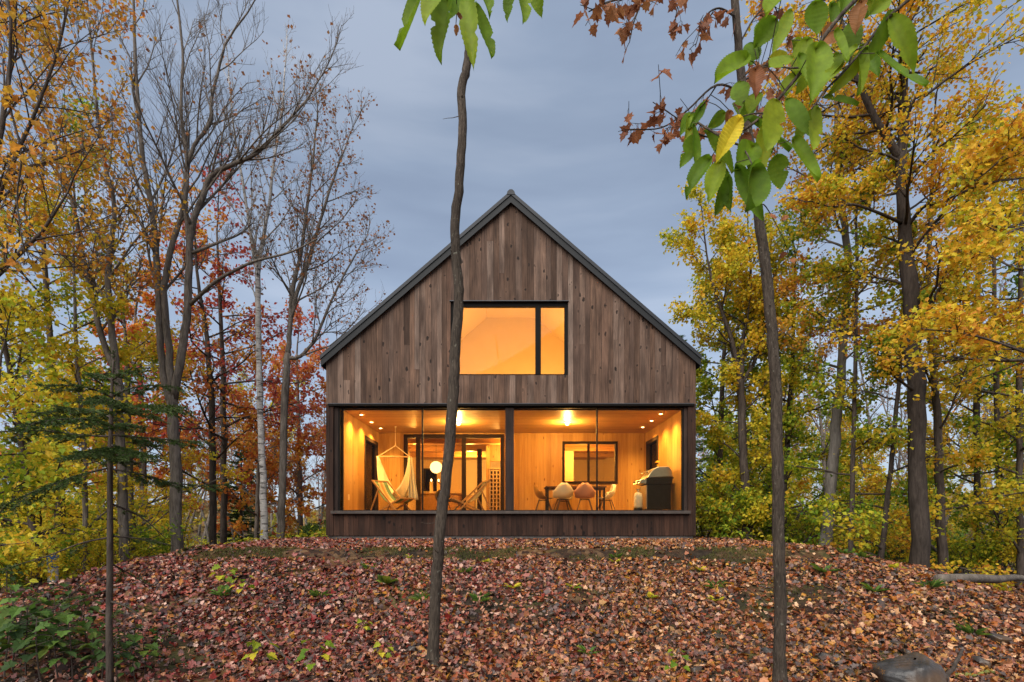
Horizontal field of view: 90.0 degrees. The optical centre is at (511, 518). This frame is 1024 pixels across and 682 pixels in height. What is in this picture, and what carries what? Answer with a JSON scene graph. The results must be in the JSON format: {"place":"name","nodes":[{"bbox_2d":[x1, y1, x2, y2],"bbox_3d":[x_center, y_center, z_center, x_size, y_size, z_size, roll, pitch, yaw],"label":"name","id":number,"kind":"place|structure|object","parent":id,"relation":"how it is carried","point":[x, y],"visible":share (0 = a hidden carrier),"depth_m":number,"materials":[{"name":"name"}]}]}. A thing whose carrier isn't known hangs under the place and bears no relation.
{"place":"outdoors","nodes":[
{"label":"outdoors","id":0,"kind":"place"},
{"bbox_2d":[0,519,1023,681],"bbox_3d":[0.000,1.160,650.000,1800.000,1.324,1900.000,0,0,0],"label":"ground","id":1,"kind":"structure","parent":0,"point":[353,557],"depth_m":6.22,"materials":[{"name":"brown plant"}]},
{"bbox_2d":[0,583,41,619],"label":"seedling","id":2,"kind":"object","parent":1,"relation":"on","point":[15,588],"visible":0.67,"depth_m":5.66,"materials":[{"name":"green plant"}]},
{"bbox_2d":[0,610,43,680],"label":"seedling","id":3,"kind":"object","parent":1,"relation":"on","point":[14,635],"visible":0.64,"depth_m":4.68,"materials":[{"name":"green plant"}]},
{"bbox_2d":[0,601,54,672],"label":"seedling","id":4,"kind":"object","parent":1,"relation":"on","point":[4,612],"visible":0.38,"depth_m":4.83,"materials":[{"name":"green plant"}]},
{"bbox_2d":[0,602,60,675],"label":"seedling","id":5,"kind":"object","parent":1,"relation":"on","point":[14,611],"visible":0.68,"depth_m":4.73,"materials":[{"name":"green plant"}]},
{"bbox_2d":[0,528,69,591],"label":"shrub","id":6,"kind":"object","parent":1,"relation":"on","point":[37,572],"visible":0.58,"depth_m":8.85,"materials":[{"name":"yellow plant"}]},
{"bbox_2d":[0,612,74,681],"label":"seedling","id":7,"kind":"object","parent":1,"relation":"on","point":[17,644],"visible":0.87,"depth_m":4.62,"materials":[{"name":"green plant"}]},
{"bbox_2d":[0,278,76,571],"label":"green maple","id":8,"kind":"object","parent":1,"relation":"on","point":[52,374],"visible":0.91,"depth_m":6.70,"materials":[{"name":"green plant"}]},
{"bbox_2d":[0,507,78,578],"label":"shrub","id":9,"kind":"object","parent":1,"relation":"on","point":[26,526],"visible":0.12,"depth_m":11.48,"materials":[{"name":"yellow plant"}]},
{"bbox_2d":[0,526,79,589],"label":"shrub","id":10,"kind":"object","parent":1,"relation":"on","point":[57,546],"visible":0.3,"depth_m":9.11,"materials":[{"name":"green plant"}]},
{"bbox_2d":[4,526,81,586],"bbox_3d":[-9.841,0.849,10.633,1.666,1.514,2.001,0,0,-24],"label":"shrub","id":11,"kind":"object","parent":1,"relation":"on","point":[63,575],"visible":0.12,"depth_m":10.52,"materials":[{"name":"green plant"}]},
{"bbox_2d":[22,627,88,677],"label":"seedling","id":12,"kind":"object","parent":1,"relation":"on","point":[41,653],"visible":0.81,"depth_m":4.64,"materials":[{"name":"green plant"}]},
{"bbox_2d":[28,604,86,656],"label":"seedling","id":13,"kind":"object","parent":1,"relation":"on","point":[65,613],"visible":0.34,"depth_m":5.13,"materials":[{"name":"green plant"}]},
{"bbox_2d":[32,610,104,679],"bbox_3d":[-4.144,1.198,4.772,0.553,0.664,0.465,0,0,16],"label":"seedling","id":14,"kind":"object","parent":1,"relation":"on","point":[67,618],"visible":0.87,"depth_m":4.70,"materials":[{"name":"green plant"}]},
{"bbox_2d":[0,204,151,586],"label":"beech tree","id":15,"kind":"object","parent":1,"relation":"on","point":[30,512],"visible":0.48,"depth_m":9.27,"materials":[{"name":"yellow plant"}]},
{"bbox_2d":[0,137,152,573],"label":"beech tree","id":16,"kind":"object","parent":1,"relation":"on","point":[74,348],"visible":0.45,"depth_m":10.17,"materials":[{"name":"yellow plant"}]},
{"bbox_2d":[0,0,156,283],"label":"maple tree","id":17,"kind":"object","parent":1,"relation":"on","point":[9,173],"visible":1,"depth_m":8.49,"materials":[{"name":"orange plant"}]},
{"bbox_2d":[11,499,149,575],"bbox_3d":[-10.703,0.490,12.624,2.585,2.075,2.620,0,0,-21],"label":"shrub","id":18,"kind":"object","parent":1,"relation":"on","point":[103,517],"visible":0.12,"depth_m":12.42,"materials":[{"name":"yellow plant"}]},
{"bbox_2d":[58,601,105,645],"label":"seedling","id":19,"kind":"object","parent":1,"relation":"on","point":[87,625],"visible":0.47,"depth_m":5.30,"materials":[{"name":"green plant"}]},
{"bbox_2d":[0,87,187,578],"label":"beech tree","id":20,"kind":"object","parent":1,"relation":"on","point":[142,534],"visible":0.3,"depth_m":11.49,"materials":[{"name":"yellow plant"}]},
{"bbox_2d":[0,0,194,561],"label":"maple tree","id":21,"kind":"object","parent":1,"relation":"on","point":[122,518],"visible":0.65,"depth_m":10.46,"materials":[{"name":"orange plant"}]},
{"bbox_2d":[55,529,148,576],"bbox_3d":[-8.398,0.843,10.503,1.668,1.321,1.645,0,0,-13],"label":"shrub","id":22,"kind":"object","parent":1,"relation":"on","point":[94,562],"visible":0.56,"depth_m":10.16,"materials":[{"name":"yellow plant"}]},
{"bbox_2d":[79,637,126,680],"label":"seedling","id":23,"kind":"object","parent":1,"relation":"on","point":[99,665],"visible":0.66,"depth_m":4.72,"materials":[{"name":"green plant"}]},
{"bbox_2d":[0,248,218,555],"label":"orange maple","id":24,"kind":"object","parent":1,"relation":"on","point":[150,303],"visible":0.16,"depth_m":17.91,"materials":[{"name":"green plant"}]},
{"bbox_2d":[0,350,231,681],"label":"fir tree","id":25,"kind":"object","parent":1,"relation":"on","point":[109,451],"visible":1,"depth_m":4.51,"materials":[{"name":"green plant"}]},
{"bbox_2d":[91,631,140,681],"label":"seedling","id":26,"kind":"object","parent":1,"relation":"on","point":[101,655],"visible":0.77,"depth_m":4.73,"materials":[{"name":"green plant"}]},
{"bbox_2d":[0,253,248,557],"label":"beech tree","id":27,"kind":"object","parent":1,"relation":"on","point":[142,347],"visible":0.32,"depth_m":13.00,"materials":[{"name":"yellow plant"}]},
{"bbox_2d":[113,644,155,681],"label":"seedling","id":28,"kind":"object","parent":1,"relation":"on","point":[136,664],"visible":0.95,"depth_m":4.75,"materials":[{"name":"green plant"}]},
{"bbox_2d":[114,520,170,562],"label":"shrub","id":29,"kind":"object","parent":1,"relation":"on","point":[158,548],"visible":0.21,"depth_m":15.30,"materials":[{"name":"green plant"}]},
{"bbox_2d":[124,628,162,672],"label":"seedling","id":30,"kind":"object","parent":1,"relation":"on","point":[137,637],"visible":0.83,"depth_m":4.89,"materials":[{"name":"green plant"}]},
{"bbox_2d":[113,499,204,548],"bbox_3d":[-11.732,0.441,16.790,2.859,2.264,2.820,0,0,-27],"label":"shrub","id":31,"kind":"object","parent":1,"relation":"on","point":[185,533],"visible":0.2,"depth_m":17.34,"materials":[{"name":"yellow plant"}]},
{"bbox_2d":[166,333,245,532],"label":"half bare maple","id":32,"kind":"object","parent":1,"relation":"on","point":[204,407],"visible":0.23,"depth_m":27.91,"materials":[{"name":"orange plant"}]},
{"bbox_2d":[132,162,284,544],"bbox_3d":[-8.553,-4.560,15.054,4.340,12.340,4.262,0,0,0],"label":"red maple","id":33,"kind":"object","parent":1,"relation":"on","point":[210,387],"visible":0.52,"depth_m":15.12,"materials":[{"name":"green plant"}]},
{"bbox_2d":[107,142,322,543],"bbox_3d":[-9.147,-5.072,16.558,6.046,13.373,6.673,0,0,-43],"label":"red maple","id":34,"kind":"object","parent":1,"relation":"on","point":[221,304],"visible":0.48,"depth_m":16.44,"materials":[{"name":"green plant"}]},
{"bbox_2d":[87,0,359,551],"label":"bare tree","id":35,"kind":"object","parent":1,"relation":"on","point":[169,374],"visible":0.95,"depth_m":11.94,"materials":[{"name":"grey plant"}]},
{"bbox_2d":[208,433,268,541],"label":"spruce tree","id":36,"kind":"object","parent":1,"relation":"on","point":[236,515],"visible":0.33,"depth_m":21.87,"materials":[{"name":"green plant"}]},
{"bbox_2d":[199,14,315,539],"bbox_3d":[-6.803,-6.102,13.720,3.250,14.348,2.034,0,0,0],"label":"birch tree","id":37,"kind":"object","parent":1,"relation":"on","point":[262,461],"visible":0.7,"depth_m":13.54,"materials":[{"name":"grey plant"}]},
{"bbox_2d":[239,639,279,669],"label":"seedling","id":38,"kind":"object","parent":1,"relation":"on","point":[256,645],"visible":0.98,"depth_m":4.89,"materials":[{"name":"green plant"}]},
{"bbox_2d":[197,339,325,540],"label":"yellow maple","id":39,"kind":"object","parent":1,"relation":"on","point":[290,503],"visible":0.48,"depth_m":18.47,"materials":[{"name":"grey plant"}]},
{"bbox_2d":[228,300,328,534],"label":"coral maple","id":40,"kind":"object","parent":1,"relation":"on","point":[315,438],"visible":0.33,"depth_m":20.85,"materials":[{"name":"red plant"}]},
{"bbox_2d":[287,415,319,509],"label":"half bare maple","id":41,"kind":"object","parent":1,"relation":"on","point":[297,471],"visible":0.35,"depth_m":21.01,"materials":[{"name":"red plant"}]},
{"bbox_2d":[299,517,325,536],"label":"shrub","id":42,"kind":"object","parent":1,"relation":"on","point":[308,528],"visible":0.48,"depth_m":16.97,"materials":[{"name":"green plant"}]},
{"bbox_2d":[302,381,325,527],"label":"half bare maple","id":43,"kind":"object","parent":1,"relation":"on","point":[324,474],"visible":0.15,"depth_m":30.92,"materials":[{"name":"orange plant"}]},
{"bbox_2d":[295,639,335,678],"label":"seedling","id":44,"kind":"object","parent":1,"relation":"on","point":[304,650],"visible":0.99,"depth_m":4.47,"materials":[{"name":"green plant"}]},
{"bbox_2d":[239,65,394,538],"bbox_3d":[-5.290,-5.836,14.382,4.271,13.846,3.203,0,0,0],"label":"oak tree","id":45,"kind":"object","parent":1,"relation":"on","point":[294,298],"visible":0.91,"depth_m":14.33,"materials":[{"name":"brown plant"}]},
{"bbox_2d":[421,45,470,666],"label":"sapling","id":46,"kind":"object","parent":1,"relation":"on","point":[433,652],"visible":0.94,"depth_m":4.76,"materials":[{"name":"brown plant"}]},
{"bbox_2d":[394,0,543,69],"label":"chestnut tree","id":47,"kind":"object","parent":1,"relation":"on","point":[442,13],"visible":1,"depth_m":1.49,"materials":[{"name":"green plant"}]},
{"bbox_2d":[320,189,701,538],"bbox_3d":[-0.025,-3.217,17.985,8.864,8.835,12.230,0,0,0],"label":"cabin","id":48,"kind":"object","parent":1,"relation":"on","point":[559,329],"visible":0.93,"depth_m":12.01,"materials":[{"name":"wood"}]},
{"bbox_2d":[364,435,377,509],"bbox_3d":[-4.072,-1.185,14.640,0.135,2.170,1.400,0,0,0],"label":"side door","id":49,"kind":"structure","parent":48,"relation":"in","point":[370,446],"depth_m":14.71,"materials":[{"name":"brown glass"}]},
{"bbox_2d":[370,480,413,509],"bbox_3d":[-3.147,-0.574,13.480,1.074,0.891,0.619,0,0,32],"label":"deck chair","id":50,"kind":"object","parent":48,"relation":"on","point":[383,490],"visible":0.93,"depth_m":13.53,"materials":[{"name":"fabric"}]},
{"bbox_2d":[376,426,417,499],"bbox_3d":[-3.259,-1.521,14.397,1.093,2.128,0.984,0,0,-30],"label":"hammock chair","id":51,"kind":"object","parent":48,"relation":"hanging from","point":[406,488],"visible":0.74,"depth_m":14.39,"materials":[{"name":"fabric"}]},
{"bbox_2d":[404,434,503,509],"bbox_3d":[-1.755,-1.317,15.515,3.030,2.455,0.130,0,0,0],"label":"sliding door","id":52,"kind":"structure","parent":48,"relation":"in","point":[418,437],"depth_m":15.45,"materials":[{"name":"black glass"}]},
{"bbox_2d":[449,480,491,509],"bbox_3d":[-1.165,-0.599,14.172,1.132,0.939,0.653,0,0,-22],"label":"deck chair","id":53,"kind":"object","parent":48,"relation":"on","point":[476,495],"visible":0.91,"depth_m":14.10,"materials":[{"name":"brown wood"}]},
{"bbox_2d":[489,468,499,509],"bbox_3d":[-0.510,-0.900,17.100,0.513,1.560,0.280,0,0,0],"label":"wine rack","id":54,"kind":"object","parent":48,"relation":"on","point":[494,489],"visible":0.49,"depth_m":16.98,"materials":[{"name":"brown wood"}]},
{"bbox_2d":[449,300,568,374],"bbox_3d":[-0.065,-4.229,12.045,2.790,1.738,0.170,0,0,0],"label":"upper window","id":55,"kind":"structure","parent":48,"relation":"in","point":[537,304],"depth_m":12.03,"materials":[{"name":"brown metal"}]},
{"bbox_2d":[553,483,573,509],"bbox_3d":[1.368,-0.533,13.720,0.577,0.834,0.564,0,0,0],"label":"shell chair","id":56,"kind":"object","parent":48,"relation":"on","point":[562,491],"visible":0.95,"depth_m":13.54,"materials":[{"name":"plastic"}]},
{"bbox_2d":[544,486,606,509],"bbox_3d":[1.750,-0.502,14.350,1.660,0.765,0.800,0,0,0],"label":"dining table","id":57,"kind":"object","parent":48,"relation":"on","point":[548,488],"visible":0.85,"depth_m":13.98,"materials":[{"name":"brown wood"}]},
{"bbox_2d":[574,483,595,509],"bbox_3d":[1.943,-0.533,13.740,0.578,0.834,0.558,0,0,0],"label":"shell chair","id":58,"kind":"object","parent":48,"relation":"on","point":[584,491],"visible":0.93,"depth_m":13.56,"materials":[{"name":"plastic"}]},
{"bbox_2d":[562,441,617,483],"bbox_3d":[2.355,-1.690,15.515,1.670,1.280,0.130,0,0,0],"label":"inner window","id":59,"kind":"structure","parent":48,"relation":"in","point":[588,443],"depth_m":15.45,"materials":[{"name":"black glass"}]},
{"bbox_2d":[646,435,658,470],"bbox_3d":[4.093,-1.200,14.760,0.135,2.200,1.280,0,0,0],"label":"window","id":60,"kind":"structure","parent":48,"relation":"in","point":[652,445],"depth_m":14.99,"materials":[{"name":"glass"}]},
{"bbox_2d":[633,466,673,509],"bbox_3d":[3.571,-0.703,13.120,0.878,1.163,1.040,0,0,0],"label":"barbecue grill","id":61,"kind":"object","parent":48,"relation":"on","point":[654,484],"visible":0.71,"depth_m":12.62,"materials":[{"name":"black metal"}]},
{"bbox_2d":[4,524,1022,592],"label":"undergrowth","id":62,"kind":"object","parent":1,"relation":"on","point":[769,537],"visible":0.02,"depth_m":13.10,"materials":[{"name":"green plant"}]},
{"bbox_2d":[3,545,1023,681],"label":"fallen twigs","id":63,"kind":"object","parent":1,"relation":"on","point":[538,612],"visible":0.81,"depth_m":6.08,"materials":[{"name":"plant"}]},
{"bbox_2d":[45,490,991,533],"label":"woods","id":64,"kind":"object","parent":1,"relation":"on","point":[198,513],"visible":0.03,"depth_m":67.64,"materials":[{"name":"green plant"}]},
{"bbox_2d":[120,545,989,624],"bbox_3d":[0.128,0.819,7.428,12.223,0.759,3.436,0,0,0],"label":"moss","id":65,"kind":"object","parent":1,"relation":"on","point":[259,548],"visible":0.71,"depth_m":8.11,"materials":[{"name":"green plant"}]},
{"bbox_2d":[572,0,803,681],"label":"sapling","id":66,"kind":"object","parent":1,"relation":"on","point":[612,12],"visible":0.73,"depth_m":4.41,"materials":[{"name":"brown plant"}]},
{"bbox_2d":[679,335,712,521],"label":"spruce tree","id":67,"kind":"object","parent":1,"relation":"on","point":[698,449],"visible":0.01,"depth_m":29.36,"materials":[{"name":"green plant"}]},
{"bbox_2d":[655,461,740,536],"bbox_3d":[5.218,-0.484,14.389,2.702,2.170,2.740,0,0,0],"label":"shrub","id":68,"kind":"object","parent":1,"relation":"on","point":[705,489],"visible":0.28,"depth_m":13.91,"materials":[{"name":"green plant"}]},
{"bbox_2d":[703,410,760,536],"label":"beech tree","id":69,"kind":"object","parent":1,"relation":"on","point":[726,418],"visible":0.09,"depth_m":22.07,"materials":[{"name":"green plant"}]},
{"bbox_2d":[697,481,768,537],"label":"shrub","id":70,"kind":"object","parent":1,"relation":"on","point":[725,519],"visible":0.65,"depth_m":13.13,"materials":[{"name":"green plant"}]},
{"bbox_2d":[656,180,819,538],"bbox_3d":[5.956,-3.554,13.550,3.330,11.030,3.816,0,0,-35],"label":"yellow maple","id":71,"kind":"object","parent":1,"relation":"on","point":[727,274],"visible":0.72,"depth_m":13.29,"materials":[{"name":"yellow leaves"},{"name":"dark bark"}]},
{"bbox_2d":[687,216,796,532],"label":"hornbeam","id":72,"kind":"object","parent":1,"relation":"on","point":[718,455],"visible":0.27,"depth_m":14.95,"materials":[{"name":"green plant"}]},
{"bbox_2d":[726,335,820,530],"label":"yellow maple","id":73,"kind":"object","parent":1,"relation":"on","point":[808,401],"visible":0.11,"depth_m":19.20,"materials":[{"name":"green plant"}]},
{"bbox_2d":[732,514,817,543],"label":"shrub","id":74,"kind":"object","parent":1,"relation":"on","point":[768,532],"visible":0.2,"depth_m":14.07,"materials":[{"name":"green plant"}]},
{"bbox_2d":[756,388,818,538],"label":"yellow maple","id":75,"kind":"object","parent":1,"relation":"on","point":[801,485],"visible":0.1,"depth_m":21.67,"materials":[{"name":"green plant"}]},
{"bbox_2d":[696,191,881,545],"bbox_3d":[7.264,-3.442,14.169,4.658,11.326,4.592,0,0,0],"label":"hornbeam","id":76,"kind":"object","parent":1,"relation":"on","point":[799,435],"visible":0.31,"depth_m":13.75,"materials":[{"name":"green plant"}]},
{"bbox_2d":[680,0,928,220],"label":"chestnut tree","id":77,"kind":"object","parent":1,"relation":"on","point":[815,67],"visible":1,"depth_m":1.54,"materials":[{"name":"green plant"}]},
{"bbox_2d":[771,502,856,545],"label":"shrub","id":78,"kind":"object","parent":1,"relation":"on","point":[798,526],"visible":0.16,"depth_m":14.66,"materials":[{"name":"green plant"}]},
{"bbox_2d":[770,400,865,542],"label":"beech tree","id":79,"kind":"object","parent":1,"relation":"on","point":[816,478],"visible":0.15,"depth_m":24.67,"materials":[{"name":"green plant"}]},
{"bbox_2d":[794,280,849,547],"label":"bare tree","id":80,"kind":"object","parent":1,"relation":"on","point":[823,437],"visible":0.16,"depth_m":20.75,"materials":[{"name":"grey plant"}]},
{"bbox_2d":[738,0,959,545],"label":"yellow birch","id":81,"kind":"object","parent":1,"relation":"on","point":[830,486],"visible":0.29,"depth_m":12.39,"materials":[{"name":"grey plant"}]},
{"bbox_2d":[767,125,961,552],"bbox_3d":[7.560,-3.898,11.254,3.544,10.342,4.057,0,0,20],"label":"hornbeam","id":82,"kind":"object","parent":1,"relation":"on","point":[856,409],"visible":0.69,"depth_m":11.46,"materials":[{"name":"yellow plant"}]},
{"bbox_2d":[827,413,903,550],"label":"golden maple","id":83,"kind":"object","parent":1,"relation":"on","point":[847,462],"visible":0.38,"depth_m":20.71,"materials":[{"name":"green plant"}]},
{"bbox_2d":[836,412,906,546],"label":"beech tree","id":84,"kind":"object","parent":1,"relation":"on","point":[869,463],"visible":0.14,"depth_m":23.60,"materials":[{"name":"yellow plant"}]},
{"bbox_2d":[847,313,903,524],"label":"bare tree","id":85,"kind":"object","parent":1,"relation":"on","point":[866,402],"visible":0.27,"depth_m":25.80,"materials":[{"name":"grey plant"}]},
{"bbox_2d":[740,0,1023,567],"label":"golden maple","id":86,"kind":"object","parent":1,"relation":"on","point":[918,502],"visible":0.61,"depth_m":9.92,"materials":[{"name":"yellow plant"}]},
{"bbox_2d":[854,500,934,545],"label":"shrub","id":87,"kind":"object","parent":1,"relation":"on","point":[895,522],"visible":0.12,"depth_m":19.94,"materials":[{"name":"green plant"}]},
{"bbox_2d":[816,207,973,573],"bbox_3d":[8.039,-2.532,11.246,2.796,7.777,2.900,0,0,0],"label":"beech tree","id":88,"kind":"object","parent":1,"relation":"on","point":[881,546],"visible":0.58,"depth_m":10.84,"materials":[{"name":"yellow plant"}]},
{"bbox_2d":[882,365,907,501],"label":"bare tree","id":89,"kind":"object","parent":1,"relation":"on","point":[899,454],"visible":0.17,"depth_m":33.72,"materials":[{"name":"plant"}]},
{"bbox_2d":[856,518,934,562],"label":"shrub","id":90,"kind":"object","parent":1,"relation":"on","point":[891,544],"visible":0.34,"depth_m":13.58,"materials":[{"name":"green plant"}]},
{"bbox_2d":[860,353,932,471],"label":"bare tree","id":91,"kind":"object","parent":1,"relation":"on","point":[902,455],"visible":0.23,"depth_m":31.77,"materials":[{"name":"grey plant"}]},
{"bbox_2d":[872,652,948,681],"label":"boulder","id":92,"kind":"object","parent":1,"relation":"on","point":[915,667],"visible":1,"depth_m":4.26,"materials":[{"name":"grey stone"}]},
{"bbox_2d":[839,46,1023,592],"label":"beech tree","id":93,"kind":"object","parent":1,"relation":"on","point":[936,438],"visible":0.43,"depth_m":11.23,"materials":[{"name":"yellow plant"}]},
{"bbox_2d":[926,420,963,524],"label":"golden maple","id":94,"kind":"object","parent":1,"relation":"on","point":[957,491],"visible":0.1,"depth_m":23.54,"materials":[{"name":"yellow plant"}]},
{"bbox_2d":[871,0,1023,400],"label":"golden maple","id":95,"kind":"object","parent":1,"relation":"on","point":[998,245],"visible":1,"depth_m":7.31,"materials":[{"name":"yellow plant"}]},
{"bbox_2d":[898,102,1023,573],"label":"beech tree","id":96,"kind":"object","parent":1,"relation":"on","point":[977,478],"visible":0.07,"depth_m":13.96,"materials":[{"name":"yellow plant"}]},
{"bbox_2d":[901,101,1023,573],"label":"beech tree","id":97,"kind":"object","parent":1,"relation":"on","point":[976,420],"visible":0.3,"depth_m":12.92,"materials":[{"name":"yellow plant"}]},
{"bbox_2d":[931,522,1009,573],"bbox_3d":[11.529,0.825,12.958,2.001,1.514,1.666,0,0,-40],"label":"shrub","id":98,"kind":"object","parent":1,"relation":"on","point":[981,553],"visible":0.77,"depth_m":12.59,"materials":[{"name":"green plant"}]},
{"bbox_2d":[928,85,1023,583],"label":"beech tree","id":99,"kind":"object","parent":1,"relation":"on","point":[1018,412],"visible":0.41,"depth_m":11.75,"materials":[{"name":"yellow plant"}]},
{"bbox_2d":[932,574,1023,582],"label":"fallen log","id":100,"kind":"object","parent":1,"relation":"on","point":[978,578],"visible":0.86,"depth_m":8.03,"materials":[{"name":"grey wood"}]},
{"bbox_2d":[948,420,1014,538],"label":"golden maple","id":101,"kind":"object","parent":1,"relation":"on","point":[983,469],"visible":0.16,"depth_m":19.22,"materials":[{"name":"yellow plant"}]},
{"bbox_2d":[959,514,1023,574],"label":"shrub","id":102,"kind":"object","parent":1,"relation":"on","point":[1012,557],"visible":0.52,"depth_m":12.28,"materials":[{"name":"yellow plant"}]},
{"bbox_2d":[984,362,1023,510],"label":"golden maple","id":103,"kind":"object","parent":1,"relation":"on","point":[1001,376],"visible":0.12,"depth_m":20.40,"materials":[{"name":"yellow plant"}]},
{"bbox_2d":[0,0,1023,518],"label":"sky","id":104,"kind":"structure","parent":0,"point":[546,114],"materials":[{"name":"grey"}]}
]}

